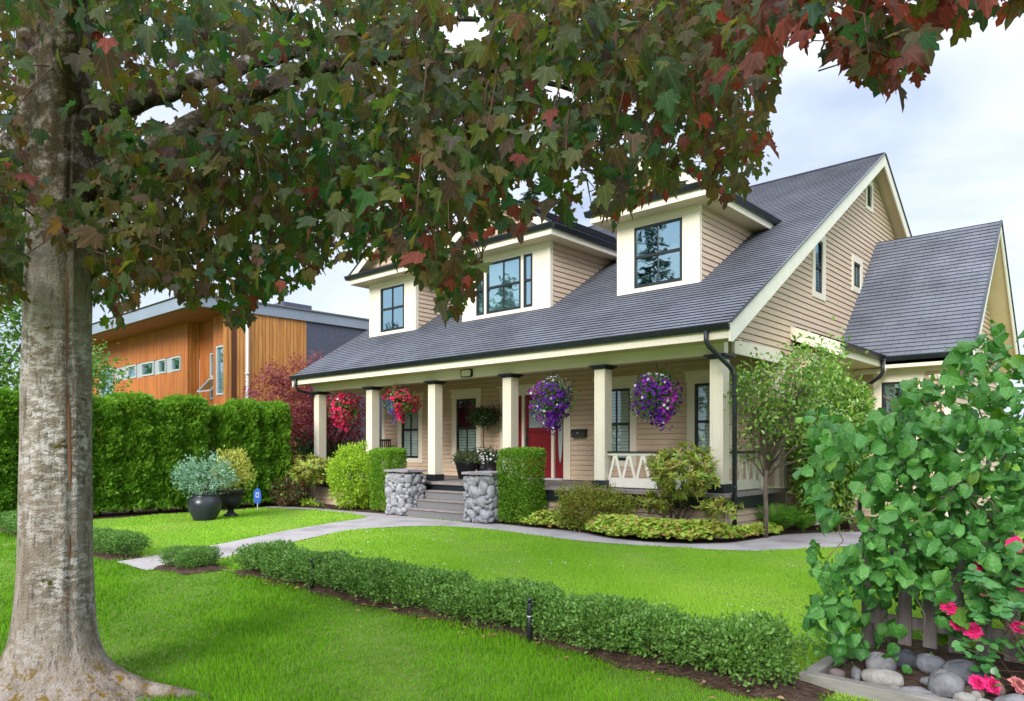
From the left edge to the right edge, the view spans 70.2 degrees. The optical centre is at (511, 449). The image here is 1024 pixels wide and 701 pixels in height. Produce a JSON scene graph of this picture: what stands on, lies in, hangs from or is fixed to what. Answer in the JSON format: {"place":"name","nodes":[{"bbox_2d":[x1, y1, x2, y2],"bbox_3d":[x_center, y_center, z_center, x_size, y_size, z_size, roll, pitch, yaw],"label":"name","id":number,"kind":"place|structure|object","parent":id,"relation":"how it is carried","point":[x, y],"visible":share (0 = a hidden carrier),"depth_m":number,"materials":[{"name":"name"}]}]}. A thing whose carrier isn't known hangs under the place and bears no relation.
{"place":"outdoors","nodes":[
{"label":"outdoors","id":0,"kind":"place"},
{"bbox_2d":[92,295,381,491],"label":"timber house","id":1,"kind":"structure","parent":0,"point":[163,347],"depth_m":27.46,"materials":[{"name":"brown wood"}]},
{"bbox_2d":[141,361,154,376],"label":"window","id":2,"kind":"structure","parent":1,"relation":"in","point":[147,368],"depth_m":29.97,"materials":[{"name":"silver metal"}]},
{"bbox_2d":[171,356,180,371],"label":"window","id":3,"kind":"structure","parent":1,"relation":"in","point":[175,361],"depth_m":28.20,"materials":[{"name":"silver metal"}]},
{"bbox_2d":[216,345,222,394],"bbox_3d":[-10.015,-2.790,25.865,0.880,1.840,0.640,0,0,42],"label":"window","id":4,"kind":"structure","parent":1,"relation":"in","point":[219,349],"depth_m":25.85,"materials":[{"name":"silver metal"}]},
{"bbox_2d":[0,457,1023,700],"bbox_3d":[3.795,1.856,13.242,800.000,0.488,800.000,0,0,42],"label":"ground","id":5,"kind":"structure","parent":0,"point":[638,672],"depth_m":6.11,"materials":[{"name":"plant"}]},
{"bbox_2d":[0,285,21,390],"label":"leafy tree","id":6,"kind":"object","parent":5,"relation":"on","point":[14,317],"visible":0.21,"depth_m":19.85,"materials":[{"name":"green plant"}]},
{"bbox_2d":[0,339,133,394],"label":"leafy tree","id":7,"kind":"object","parent":5,"relation":"on","point":[104,377],"visible":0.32,"depth_m":19.41,"materials":[{"name":"green plant"}]},
{"bbox_2d":[0,528,142,560],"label":"hedge bed soil","id":8,"kind":"structure","parent":5,"relation":"on","point":[110,556],"depth_m":10.77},
{"bbox_2d":[1,513,16,534],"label":"boxwood plant","id":9,"kind":"object","parent":8,"relation":"on","point":[7,520],"visible":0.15,"depth_m":13.51,"materials":[{"name":"green plant"}]},
{"bbox_2d":[93,529,132,553],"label":"boxwood plant","id":10,"kind":"object","parent":8,"relation":"on","point":[102,534],"visible":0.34,"depth_m":10.97,"materials":[{"name":"green plant"}]},
{"bbox_2d":[96,531,153,555],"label":"boxwood plant","id":11,"kind":"object","parent":8,"relation":"on","point":[138,540],"visible":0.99,"depth_m":10.79,"materials":[{"name":"green plant"}]},
{"bbox_2d":[93,506,262,518],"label":"hedge bed soil","id":12,"kind":"structure","parent":5,"relation":"on","point":[135,513],"depth_m":18.43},
{"bbox_2d":[0,386,18,514],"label":"hedge cedar","id":13,"kind":"object","parent":12,"relation":"on","point":[6,445],"visible":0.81,"depth_m":15.73,"materials":[{"name":"green plant"}]},
{"bbox_2d":[0,389,18,511],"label":"hedge cedar","id":14,"kind":"object","parent":12,"relation":"on","point":[15,439],"visible":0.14,"depth_m":15.88,"materials":[{"name":"green plant"}]},
{"bbox_2d":[92,394,128,515],"bbox_3d":[-9.935,0.130,17.551,1.531,2.941,1.425,0,0,42],"label":"hedge cedar","id":15,"kind":"object","parent":12,"relation":"on","point":[103,419],"visible":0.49,"depth_m":17.19,"materials":[{"name":"green plant"}]},
{"bbox_2d":[101,390,158,513],"bbox_3d":[-9.441,0.066,18.042,1.507,3.071,1.371,0,0,42],"label":"hedge cedar","id":16,"kind":"object","parent":12,"relation":"on","point":[130,401],"visible":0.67,"depth_m":17.65,"materials":[{"name":"green plant"}]},
{"bbox_2d":[131,399,187,511],"bbox_3d":[-8.963,0.142,18.526,1.524,2.918,1.406,0,0,42],"label":"hedge cedar","id":17,"kind":"object","parent":12,"relation":"on","point":[166,448],"visible":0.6,"depth_m":18.14,"materials":[{"name":"green plant"}]},
{"bbox_2d":[159,393,211,510],"bbox_3d":[-8.581,0.054,19.050,1.531,3.094,1.425,0,0,42],"label":"hedge cedar","id":18,"kind":"object","parent":12,"relation":"on","point":[197,413],"visible":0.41,"depth_m":18.72,"materials":[{"name":"green plant"}]},
{"bbox_2d":[207,403,243,507],"bbox_3d":[-7.898,0.166,19.905,1.507,2.870,1.070,0,0,42],"label":"hedge cedar","id":19,"kind":"object","parent":12,"relation":"on","point":[220,431],"visible":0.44,"depth_m":19.49,"materials":[{"name":"green plant"}]},
{"bbox_2d":[220,397,262,506],"bbox_3d":[-7.526,0.073,20.270,1.525,3.055,1.096,0,0,42],"label":"hedge cedar","id":20,"kind":"object","parent":12,"relation":"on","point":[250,407],"visible":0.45,"depth_m":19.89,"materials":[{"name":"green plant"}]},
{"bbox_2d":[154,562,231,574],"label":"hedge bed soil","id":21,"kind":"structure","parent":5,"relation":"on","point":[183,570],"depth_m":9.65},
{"bbox_2d":[157,544,194,564],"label":"boxwood plant","id":22,"kind":"object","parent":21,"relation":"on","point":[166,556],"visible":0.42,"depth_m":9.84,"materials":[{"name":"green plant"}]},
{"bbox_2d":[172,547,216,568],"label":"boxwood plant","id":23,"kind":"object","parent":21,"relation":"on","point":[182,557],"visible":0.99,"depth_m":9.64,"materials":[{"name":"green plant"}]},
{"bbox_2d":[190,544,225,563],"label":"boxwood plant","id":24,"kind":"object","parent":21,"relation":"on","point":[216,550],"visible":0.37,"depth_m":9.99,"materials":[{"name":"green plant"}]},
{"bbox_2d":[187,493,221,520],"bbox_3d":[-6.954,1.300,16.502,0.730,0.600,0.730,0,0,42],"label":"glazed pot","id":25,"kind":"object","parent":5,"relation":"on","point":[203,506],"visible":0.98,"depth_m":16.24,"materials":[{"name":"ceramic"}]},
{"bbox_2d":[170,448,240,498],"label":"blue green plant","id":26,"kind":"object","parent":25,"relation":"in","point":[222,471],"visible":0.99,"depth_m":16.41,"materials":[{"name":"green plant"}]},
{"bbox_2d":[215,489,245,516],"bbox_3d":[-6.727,1.280,17.427,0.680,0.640,0.680,0,0,42],"label":"footed urn","id":27,"kind":"object","parent":5,"relation":"on","point":[232,500],"visible":0.89,"depth_m":17.23,"materials":[{"name":"black metal"}]},
{"bbox_2d":[212,445,257,493],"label":"golden plant","id":28,"kind":"object","parent":27,"relation":"on","point":[245,474],"visible":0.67,"depth_m":17.39,"materials":[{"name":"yellow plant"}]},
{"bbox_2d":[238,349,365,461],"bbox_3d":[-6.580,-0.873,23.871,4.067,4.970,5.067,0,0,42],"label":"red maple tree","id":29,"kind":"object","parent":5,"relation":"on","point":[305,408],"visible":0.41,"depth_m":23.38,"materials":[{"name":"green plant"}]},
{"bbox_2d":[243,499,384,513],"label":"flower bed soil","id":30,"kind":"structure","parent":5,"relation":"on","point":[335,507],"depth_m":19.99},
{"bbox_2d":[242,405,276,505],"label":"hedge cedar","id":31,"kind":"object","parent":30,"relation":"on","point":[267,435],"visible":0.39,"depth_m":20.29,"materials":[{"name":"green plant"}]},
{"bbox_2d":[258,400,292,504],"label":"hedge cedar","id":32,"kind":"object","parent":30,"relation":"on","point":[282,422],"visible":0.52,"depth_m":20.61,"materials":[{"name":"green plant"}]},
{"bbox_2d":[261,473,305,506],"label":"photinia shrub","id":33,"kind":"object","parent":30,"relation":"on","point":[298,489],"visible":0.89,"depth_m":20.30,"materials":[{"name":"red plant"}]},
{"bbox_2d":[285,453,330,504],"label":"pieris shrub","id":34,"kind":"object","parent":30,"relation":"on","point":[298,467],"visible":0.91,"depth_m":20.56,"materials":[{"name":"green plant"}]},
{"bbox_2d":[289,432,339,498],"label":"evergreen shrub","id":35,"kind":"object","parent":30,"relation":"on","point":[306,449],"visible":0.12,"depth_m":22.55,"materials":[{"name":"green plant"}]},
{"bbox_2d":[322,439,383,508],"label":"azalea shrub","id":36,"kind":"object","parent":30,"relation":"on","point":[341,482],"visible":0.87,"depth_m":19.26,"materials":[{"name":"green plant"}]},
{"bbox_2d":[368,447,407,511],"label":"clipped box shrub","id":37,"kind":"object","parent":30,"relation":"on","point":[388,462],"visible":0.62,"depth_m":18.52,"materials":[{"name":"green plant"}]},
{"bbox_2d":[384,468,426,515],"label":"stone pier","id":38,"kind":"structure","parent":5,"relation":"on","point":[405,488],"depth_m":17.59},
{"bbox_2d":[121,554,783,700],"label":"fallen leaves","id":39,"kind":"object","parent":5,"relation":"on","point":[780,697],"visible":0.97,"depth_m":6.16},
{"bbox_2d":[461,471,509,523],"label":"stone pier","id":40,"kind":"structure","parent":5,"relation":"on","point":[481,496],"depth_m":15.72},
{"bbox_2d":[0,0,1023,700],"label":"maple tree","id":41,"kind":"object","parent":5,"relation":"on","point":[82,162],"visible":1,"depth_m":4.31,"materials":[{"name":"green plant"}]},
{"bbox_2d":[519,182,541,201],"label":"spruce tree","id":42,"kind":"object","parent":5,"relation":"on","point":[529,196],"visible":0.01,"depth_m":44.89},
{"bbox_2d":[227,569,834,700],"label":"hedge bed soil","id":43,"kind":"structure","parent":5,"relation":"on","point":[804,691],"depth_m":5.45,"materials":[{"name":"soil"}]},
{"bbox_2d":[221,541,279,571],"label":"boxwood plant","id":44,"kind":"object","parent":43,"relation":"on","point":[244,561],"visible":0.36,"depth_m":9.31,"materials":[{"name":"green plant"}]},
{"bbox_2d":[242,539,310,574],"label":"boxwood plant","id":45,"kind":"object","parent":43,"relation":"on","point":[270,546],"visible":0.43,"depth_m":9.12,"materials":[{"name":"green plant"}]},
{"bbox_2d":[257,547,309,579],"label":"boxwood plant","id":46,"kind":"object","parent":43,"relation":"on","point":[269,568],"visible":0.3,"depth_m":8.80,"materials":[{"name":"green plant"}]},
{"bbox_2d":[272,549,333,583],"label":"boxwood plant","id":47,"kind":"object","parent":43,"relation":"on","point":[293,562],"visible":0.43,"depth_m":8.52,"materials":[{"name":"green plant"}]},
{"bbox_2d":[289,548,361,585],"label":"boxwood plant","id":48,"kind":"object","parent":43,"relation":"on","point":[324,556],"visible":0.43,"depth_m":8.31,"materials":[{"name":"green plant"}]},
{"bbox_2d":[309,556,369,593],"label":"boxwood plant","id":49,"kind":"object","parent":43,"relation":"on","point":[330,565],"visible":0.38,"depth_m":8.01,"materials":[{"name":"green plant"}]},
{"bbox_2d":[330,556,395,599],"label":"boxwood plant","id":50,"kind":"object","parent":43,"relation":"on","point":[348,569],"visible":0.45,"depth_m":7.76,"materials":[{"name":"green plant"}]},
{"bbox_2d":[351,559,422,604],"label":"boxwood plant","id":51,"kind":"object","parent":43,"relation":"on","point":[382,582],"visible":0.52,"depth_m":7.48,"materials":[{"name":"green plant"}]},
{"bbox_2d":[385,564,454,609],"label":"boxwood plant","id":52,"kind":"object","parent":43,"relation":"on","point":[409,573],"visible":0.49,"depth_m":7.25,"materials":[{"name":"green plant"}]},
{"bbox_2d":[403,567,484,615],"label":"boxwood plant","id":53,"kind":"object","parent":43,"relation":"on","point":[444,576],"visible":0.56,"depth_m":7.01,"materials":[{"name":"green plant"}]},
{"bbox_2d":[427,579,500,622],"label":"boxwood plant","id":54,"kind":"object","parent":43,"relation":"on","point":[458,593],"visible":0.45,"depth_m":6.70,"materials":[{"name":"green plant"}]},
{"bbox_2d":[458,576,542,629],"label":"boxwood plant","id":55,"kind":"object","parent":43,"relation":"on","point":[500,590],"visible":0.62,"depth_m":6.46,"materials":[{"name":"green plant"}]},
{"bbox_2d":[527,598,532,643],"bbox_3d":[0.145,1.413,6.005,0.052,0.374,0.052,0,0,42],"label":"bollard light","id":56,"kind":"object","parent":43,"relation":"on","point":[529,619],"visible":0.97,"depth_m":5.99,"materials":[{"name":"black metal"}]},
{"bbox_2d":[495,580,579,634],"bbox_3d":[0.239,1.396,6.366,0.856,0.454,0.790,0,0,-15],"label":"boxwood plant","id":57,"kind":"object","parent":43,"relation":"on","point":[554,591],"visible":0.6,"depth_m":6.24,"materials":[{"name":"green plant"}]},
{"bbox_2d":[530,593,613,646],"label":"boxwood plant","id":58,"kind":"object","parent":43,"relation":"on","point":[543,626],"visible":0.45,"depth_m":5.94,"materials":[{"name":"green plant"}]},
{"bbox_2d":[552,591,659,655],"bbox_3d":[0.753,1.388,5.765,0.855,0.481,0.877,0,0,36],"label":"boxwood plant","id":59,"kind":"object","parent":43,"relation":"on","point":[614,601],"visible":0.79,"depth_m":5.65,"materials":[{"name":"green plant"}]},
{"bbox_2d":[600,601,702,667],"bbox_3d":[1.059,1.405,5.581,0.811,0.464,0.868,0,0,-29],"label":"boxwood plant","id":60,"kind":"object","parent":43,"relation":"on","point":[657,614],"visible":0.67,"depth_m":5.41,"materials":[{"name":"green plant"}]},
{"bbox_2d":[647,613,757,674],"bbox_3d":[1.359,1.421,5.280,0.837,0.426,0.782,0,0,-4],"label":"boxwood plant","id":61,"kind":"object","parent":43,"relation":"on","point":[685,656],"visible":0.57,"depth_m":5.18,"materials":[{"name":"green plant"}]},
{"bbox_2d":[686,610,825,691],"bbox_3d":[1.671,1.379,5.016,0.908,0.491,0.838,0,0,21],"label":"boxwood plant","id":62,"kind":"object","parent":43,"relation":"on","point":[763,632],"visible":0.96,"depth_m":4.88,"materials":[{"name":"green plant"}]},
{"bbox_2d":[289,152,1020,538],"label":"beige house","id":63,"kind":"structure","parent":5,"relation":"on","point":[689,288],"depth_m":17.22,"materials":[{"name":"paint"}]},
{"bbox_2d":[326,390,363,431],"bbox_3d":[-4.878,-1.104,21.201,1.054,1.217,1.020,0,0,18],"label":"hanging basket","id":64,"kind":"object","parent":63,"relation":"hanging from","point":[344,408],"visible":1,"depth_m":21.00,"materials":[{"name":"pink plant"}]},
{"bbox_2d":[380,383,422,423],"bbox_3d":[-2.929,-1.228,19.506,1.110,1.083,1.210,0,0,42],"label":"hanging basket","id":65,"kind":"object","parent":63,"relation":"hanging from","point":[400,401],"visible":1,"depth_m":19.28,"materials":[{"name":"pink plant"}]},
{"bbox_2d":[397,392,424,462],"bbox_3d":[-3.089,-0.672,23.097,1.340,2.185,0.505,0,0,42],"label":"window","id":66,"kind":"structure","parent":63,"relation":"in","point":[410,432],"depth_m":22.97,"materials":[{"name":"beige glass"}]},
{"bbox_2d":[449,387,482,462],"bbox_3d":[-1.208,-0.672,21.404,1.340,2.185,0.505,0,0,42],"label":"window","id":67,"kind":"structure","parent":63,"relation":"in","point":[466,436],"depth_m":21.50,"materials":[{"name":"beige glass"}]},
{"bbox_2d":[455,462,477,478],"bbox_3d":[-1.246,0.570,19.867,0.630,0.460,0.630,0,0,42],"label":"tapered planter","id":68,"kind":"object","parent":63,"relation":"on","point":[464,467],"visible":0.71,"depth_m":19.64,"materials":[{"name":"black metal"}]},
{"bbox_2d":[451,449,479,464],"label":"grassy herb","id":69,"kind":"object","parent":68,"relation":"in","point":[464,457],"visible":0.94,"depth_m":19.68,"materials":[{"name":"green plant"}]},
{"bbox_2d":[476,455,489,470],"bbox_3d":[-0.783,0.459,20.082,0.554,0.682,0.554,0,0,42],"label":"porch urn","id":70,"kind":"object","parent":63,"relation":"on","point":[479,467],"visible":0.2,"depth_m":19.90,"materials":[{"name":"black metal"}]},
{"bbox_2d":[465,403,501,456],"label":"topiary tree","id":71,"kind":"object","parent":70,"relation":"in","point":[482,417],"visible":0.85,"depth_m":19.93,"materials":[{"name":"green plant"}]},
{"bbox_2d":[484,462,496,470],"bbox_3d":[-0.561,0.565,19.344,0.410,0.470,0.410,0,0,42],"label":"porch urn","id":72,"kind":"object","parent":63,"relation":"on","point":[490,466],"visible":0.52,"depth_m":19.21,"materials":[{"name":"black metal"}]},
{"bbox_2d":[478,449,501,464],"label":"white flower plant","id":73,"kind":"object","parent":72,"relation":"in","point":[488,455],"visible":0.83,"depth_m":19.24,"materials":[{"name":"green plant"}]},
{"bbox_2d":[525,395,550,477],"bbox_3d":[0.707,-0.350,19.485,0.935,2.200,0.134,0,0,42],"label":"front door","id":74,"kind":"structure","parent":63,"relation":"in","point":[537,436],"depth_m":19.53,"materials":[{"name":"red wood"}]},
{"bbox_2d":[527,371,577,434],"bbox_3d":[0.878,-1.007,16.014,1.065,1.411,1.137,0,0,42],"label":"hanging basket","id":75,"kind":"object","parent":63,"relation":"hanging from","point":[552,398],"visible":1,"depth_m":15.79,"materials":[{"name":"purple plant"}]},
{"bbox_2d":[570,429,586,437],"bbox_3d":[1.697,-0.409,18.443,0.444,0.218,0.147,0,0,42],"label":"mailbox","id":76,"kind":"object","parent":63,"relation":"attached to","point":[576,433],"visible":1,"depth_m":18.39,"materials":[{"name":"grey metal"}]},
{"bbox_2d":[592,375,639,466],"bbox_3d":[2.656,-0.672,17.924,1.340,2.185,0.505,0,0,42],"label":"window","id":77,"kind":"structure","parent":63,"relation":"in","point":[624,424],"depth_m":17.69,"materials":[{"name":"beige glass"}]},
{"bbox_2d":[627,362,682,431],"bbox_3d":[2.803,-1.018,14.225,1.085,1.388,1.123,0,0,7],"label":"hanging basket","id":78,"kind":"object","parent":63,"relation":"hanging from","point":[657,391],"visible":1,"depth_m":14.05,"materials":[{"name":"purple plant"}]},
{"bbox_2d":[683,367,738,468],"bbox_3d":[4.536,-0.672,16.231,1.340,2.185,0.505,0,0,42],"label":"window","id":79,"kind":"structure","parent":63,"relation":"in","point":[698,381],"depth_m":16.35,"materials":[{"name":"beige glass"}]},
{"bbox_2d":[811,235,825,301],"bbox_3d":[6.845,-4.195,16.766,0.456,1.530,0.840,0,0,42],"label":"window","id":80,"kind":"structure","parent":63,"relation":"in","point":[818,254],"depth_m":16.72,"materials":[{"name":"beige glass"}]},
{"bbox_2d":[851,254,862,293],"bbox_3d":[8.685,-4.460,18.810,0.456,0.920,0.840,0,0,42],"label":"window","id":81,"kind":"structure","parent":63,"relation":"in","point":[857,263],"depth_m":18.70,"materials":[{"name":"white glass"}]},
{"bbox_2d":[873,371,924,454],"bbox_3d":[9.131,-0.715,17.106,1.080,2.130,0.456,0,0,42],"label":"window","id":82,"kind":"structure","parent":63,"relation":"in","point":[888,385],"depth_m":17.09,"materials":[{"name":"clear glass"}]},
{"bbox_2d":[501,521,873,542],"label":"flower bed soil","id":83,"kind":"structure","parent":5,"relation":"on","point":[795,529],"depth_m":13.65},
{"bbox_2d":[496,446,547,523],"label":"clipped box shrub","id":84,"kind":"object","parent":83,"relation":"on","point":[520,495],"visible":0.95,"depth_m":15.48,"materials":[{"name":"green plant"}]},
{"bbox_2d":[519,509,571,526],"bbox_3d":[0.815,1.405,15.017,1.159,0.331,0.874,0,0,42],"label":"geranium cover","id":85,"kind":"object","parent":83,"relation":"on","point":[544,516],"visible":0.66,"depth_m":14.88,"materials":[{"name":"green plant"}]},
{"bbox_2d":[548,480,641,531],"bbox_3d":[1.670,1.108,14.173,2.082,1.019,1.307,0,0,42],"label":"bronze azalea","id":86,"kind":"object","parent":83,"relation":"on","point":[601,503],"visible":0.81,"depth_m":14.12,"materials":[{"name":"green plant"}]},
{"bbox_2d":[584,513,782,540],"bbox_3d":[3.171,1.382,13.096,3.764,0.392,1.693,0,0,5],"label":"geranium cover","id":87,"kind":"object","parent":83,"relation":"on","point":[629,524],"visible":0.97,"depth_m":12.71,"materials":[{"name":"green plant"}]},
{"bbox_2d":[637,439,744,537],"bbox_3d":[3.205,0.712,12.997,2.047,1.797,1.264,0,0,42],"label":"pieris shrub","id":88,"kind":"object","parent":83,"relation":"on","point":[668,467],"visible":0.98,"depth_m":12.90,"materials":[{"name":"green plant"}]},
{"bbox_2d":[753,502,814,532],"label":"fern","id":89,"kind":"object","parent":83,"relation":"on","point":[783,521],"visible":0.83,"depth_m":13.72,"materials":[{"name":"green plant"}]},
{"bbox_2d":[702,316,868,537],"bbox_3d":[5.022,-0.313,13.150,3.088,3.829,3.288,0,0,5],"label":"camellia tree","id":90,"kind":"object","parent":83,"relation":"on","point":[786,422],"visible":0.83,"depth_m":13.01,"materials":[{"name":"green plant"}]},
{"bbox_2d":[782,505,818,531],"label":"fern","id":91,"kind":"object","parent":83,"relation":"on","point":[802,523],"visible":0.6,"depth_m":14.05,"materials":[{"name":"green plant"}]},
{"bbox_2d":[780,357,878,529],"bbox_3d":[6.329,-0.113,14.455,1.874,3.484,2.225,0,0,42],"label":"leafy shrub","id":92,"kind":"object","parent":83,"relation":"on","point":[843,498],"visible":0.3,"depth_m":14.19,"materials":[{"name":"green plant"}]},
{"bbox_2d":[799,656,958,700],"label":"timber edging","id":93,"kind":"object","parent":5,"relation":"on","point":[817,673],"visible":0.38,"depth_m":4.76,"materials":[{"name":"wood"}]},
{"bbox_2d":[792,319,1023,673],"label":"hazel bush","id":94,"kind":"object","parent":5,"relation":"on","point":[953,488],"visible":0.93,"depth_m":4.97,"materials":[{"name":"green plant"}]},
{"bbox_2d":[837,635,1023,700],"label":"soil bed","id":95,"kind":"object","parent":5,"relation":"on","point":[916,675],"depth_m":5.38,"materials":[{"name":"soil"}]},
{"bbox_2d":[865,652,896,670],"bbox_3d":[2.620,1.528,5.178,0.207,0.177,0.213,0,0,42],"label":"boulder","id":96,"kind":"object","parent":95,"relation":"on","point":[875,660],"visible":0.52,"depth_m":5.11,"materials":[{"name":"stone"}]},
{"bbox_2d":[860,668,903,686],"bbox_3d":[2.488,1.541,4.893,0.269,0.135,0.151,0,0,42],"label":"boulder","id":97,"kind":"object","parent":95,"relation":"on","point":[885,677],"visible":0.76,"depth_m":4.84,"materials":[{"name":"stone"}]},
{"bbox_2d":[887,649,916,669],"bbox_3d":[2.852,1.535,5.315,0.226,0.155,0.175,0,0,42],"label":"boulder","id":98,"kind":"object","parent":95,"relation":"on","point":[907,657],"visible":0.52,"depth_m":5.25,"materials":[{"name":"stone"}]},
{"bbox_2d":[916,653,945,673],"bbox_3d":[3.002,1.538,5.211,0.216,0.146,0.180,0,0,42],"label":"boulder","id":99,"kind":"object","parent":95,"relation":"on","point":[927,663],"visible":0.73,"depth_m":5.17,"materials":[{"name":"stone"}]},
{"bbox_2d":[861,529,1023,662],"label":"picket fence","id":100,"kind":"object","parent":95,"relation":"on","point":[930,629],"visible":0.3,"depth_m":5.51,"materials":[{"name":"wood"}]},
{"bbox_2d":[927,669,964,698],"bbox_3d":[2.798,1.521,4.696,0.210,0.198,0.212,0,0,42],"label":"boulder","id":101,"kind":"object","parent":95,"relation":"on","point":[944,683],"visible":0.71,"depth_m":4.63,"materials":[{"name":"stone"}]},
{"bbox_2d":[941,659,984,684],"bbox_3d":[3.081,1.524,4.976,0.253,0.187,0.208,0,0,42],"label":"boulder","id":102,"kind":"object","parent":95,"relation":"on","point":[960,667],"visible":0.51,"depth_m":4.92,"materials":[{"name":"stone"}]},
{"bbox_2d":[952,692,976,700],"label":"boulder","id":103,"kind":"object","parent":95,"relation":"on","point":[962,696],"visible":0.97,"depth_m":4.50,"materials":[{"name":"stone"}]},
{"bbox_2d":[940,536,1023,694],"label":"rose bush","id":104,"kind":"object","parent":95,"relation":"on","point":[989,682],"visible":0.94,"depth_m":4.67,"materials":[{"name":"green plant"}]},
{"bbox_2d":[993,694,1023,700],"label":"boulder","id":105,"kind":"object","parent":95,"relation":"on","point":[1013,697],"visible":1,"depth_m":4.37,"materials":[{"name":"stone"}]},
{"bbox_2d":[0,0,1023,452],"label":"sky","id":106,"kind":"structure","parent":0,"point":[955,149],"materials":[{"name":"white"}]},
{"bbox_2d":[117,506,951,569],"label":"front path","id":107,"kind":"structure","parent":0,"point":[776,542],"depth_m":13.37,"materials":[{"name":"concrete"}]},
{"bbox_2d":[93,507,1023,700],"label":"yard grass","id":108,"kind":"structure","parent":0,"point":[382,540],"depth_m":10.57,"materials":[{"name":"plant"}]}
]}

